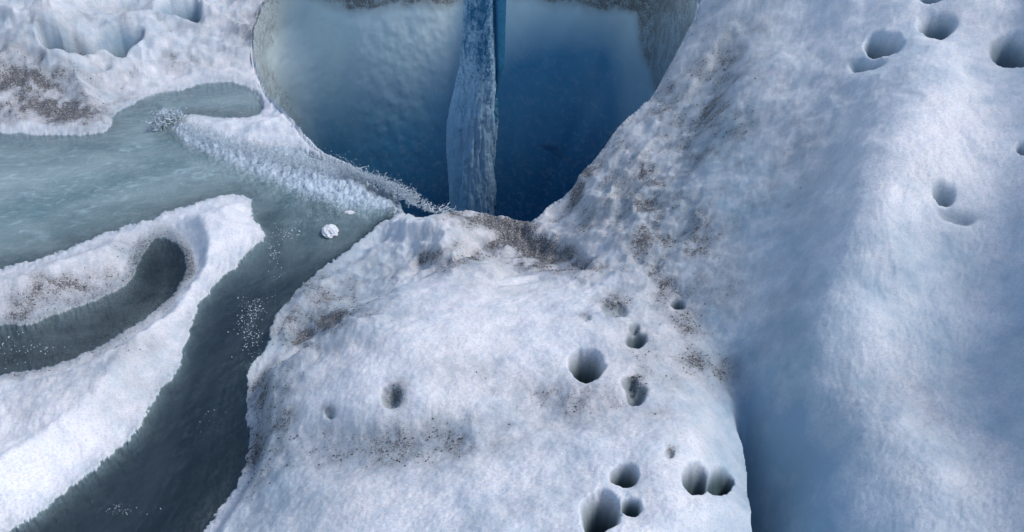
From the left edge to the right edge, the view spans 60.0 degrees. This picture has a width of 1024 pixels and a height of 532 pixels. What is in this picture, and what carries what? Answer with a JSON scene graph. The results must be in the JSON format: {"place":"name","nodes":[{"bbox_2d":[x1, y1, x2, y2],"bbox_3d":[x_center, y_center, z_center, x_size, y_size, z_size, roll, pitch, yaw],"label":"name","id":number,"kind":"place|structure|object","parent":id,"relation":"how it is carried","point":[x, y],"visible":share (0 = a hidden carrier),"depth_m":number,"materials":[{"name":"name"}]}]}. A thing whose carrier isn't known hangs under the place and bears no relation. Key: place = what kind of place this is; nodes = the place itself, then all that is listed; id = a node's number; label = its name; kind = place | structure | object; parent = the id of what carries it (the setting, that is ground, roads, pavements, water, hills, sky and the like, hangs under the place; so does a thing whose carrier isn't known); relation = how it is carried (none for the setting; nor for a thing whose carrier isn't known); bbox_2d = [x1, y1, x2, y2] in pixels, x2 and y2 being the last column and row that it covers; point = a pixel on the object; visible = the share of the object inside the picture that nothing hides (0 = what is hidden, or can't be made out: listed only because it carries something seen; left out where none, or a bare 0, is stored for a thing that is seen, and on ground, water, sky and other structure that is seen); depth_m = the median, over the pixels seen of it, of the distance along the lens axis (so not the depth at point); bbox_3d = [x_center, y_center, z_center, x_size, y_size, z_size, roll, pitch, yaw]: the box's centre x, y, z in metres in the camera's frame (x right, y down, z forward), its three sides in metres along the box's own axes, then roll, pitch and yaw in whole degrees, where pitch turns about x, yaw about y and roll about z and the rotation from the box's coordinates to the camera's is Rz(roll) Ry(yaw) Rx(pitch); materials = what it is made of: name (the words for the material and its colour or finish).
{"place":"outdoors","nodes":[
{"label":"outdoors","id":0,"kind":"place"},
{"bbox_2d":[0,183,288,531],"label":"ice tongue","id":1,"kind":"object","parent":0,"point":[78,418],"visible":0.74,"depth_m":4.34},
{"bbox_2d":[0,249,176,364],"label":"meltwater pool","id":2,"kind":"structure","parent":1,"relation":"in","point":[76,332],"depth_m":4.40,"materials":[{"name":"liquid"}]},
{"bbox_2d":[0,0,383,263],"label":"ice bank","id":3,"kind":"structure","parent":0,"point":[134,50],"depth_m":7.13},
{"bbox_2d":[1,13,812,500],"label":"grit","id":4,"kind":"object","parent":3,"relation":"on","point":[435,269],"visible":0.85,"depth_m":4.31,"materials":[{"name":"grey gravel"}]},
{"bbox_2d":[0,82,403,268],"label":"stream","id":5,"kind":"structure","parent":0,"point":[53,194],"depth_m":5.76,"materials":[{"name":"blue liquid"}]},
{"bbox_2d":[145,105,186,130],"bbox_3d":[-2.494,-1.049,6.417,0.296,0.179,0.140,-27,41,-36],"label":"splash","id":6,"kind":"object","parent":5,"relation":"on","point":[155,123],"visible":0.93,"depth_m":6.40,"materials":[{"name":"white liquid"}]},
{"bbox_2d":[146,108,449,208],"bbox_3d":[-1.468,-0.755,5.890,2.705,0.153,0.536,18,36,26],"label":"spray","id":7,"kind":"object","parent":5,"relation":"on","point":[349,171],"visible":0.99,"depth_m":5.83,"materials":[{"name":"white liquid"}]},
{"bbox_2d":[348,164,455,213],"bbox_3d":[-0.743,-0.494,5.603,1.051,0.097,0.171,25,40,34],"label":"splash","id":8,"kind":"object","parent":5,"relation":"on","point":[429,209],"visible":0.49,"depth_m":5.40,"materials":[{"name":"white liquid"}]},
{"bbox_2d":[27,182,397,531],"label":"side channel","id":9,"kind":"object","parent":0,"point":[175,467],"visible":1,"depth_m":3.88,"materials":[{"name":"liquid"}]},
{"bbox_2d":[2,94,335,513],"bbox_3d":[-1.678,-0.208,5.161,1.654,0.013,4.323,0,32,0],"label":"foam","id":10,"kind":"object","parent":9,"relation":"on","point":[237,315],"visible":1,"depth_m":4.42,"materials":[{"name":"white liquid"}]},
{"bbox_2d":[321,224,338,238],"bbox_3d":[-1.053,-0.199,5.132,0.102,0.064,0.134,0,32,0],"label":"ice chunk","id":11,"kind":"object","parent":9,"relation":"on","point":[329,231],"visible":1,"depth_m":5.10,"materials":[{"name":"white ice"}]},
{"bbox_2d":[344,210,354,214],"bbox_3d":[-0.976,-0.317,5.334,0.076,0.025,0.050,0,32,0],"label":"ice chunk","id":12,"kind":"object","parent":9,"relation":"on","point":[349,212],"visible":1,"depth_m":5.32,"materials":[{"name":"white ice"}]},
{"bbox_2d":[196,189,751,531],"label":"snow mound","id":13,"kind":"object","parent":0,"point":[512,331],"visible":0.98,"depth_m":3.37,"materials":[{"name":"white snow"}]},
{"bbox_2d":[250,0,697,221],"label":"shaft wall","id":14,"kind":"structure","parent":0,"point":[370,83],"depth_m":8.74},
{"bbox_2d":[446,0,505,215],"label":"waterfall","id":15,"kind":"structure","parent":14,"relation":"attached to","point":[472,128],"depth_m":7.02,"materials":[{"name":"liquid"}]},
{"bbox_2d":[559,0,1023,531],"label":"ice slope","id":16,"kind":"structure","parent":0,"point":[860,321],"depth_m":3.56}
]}

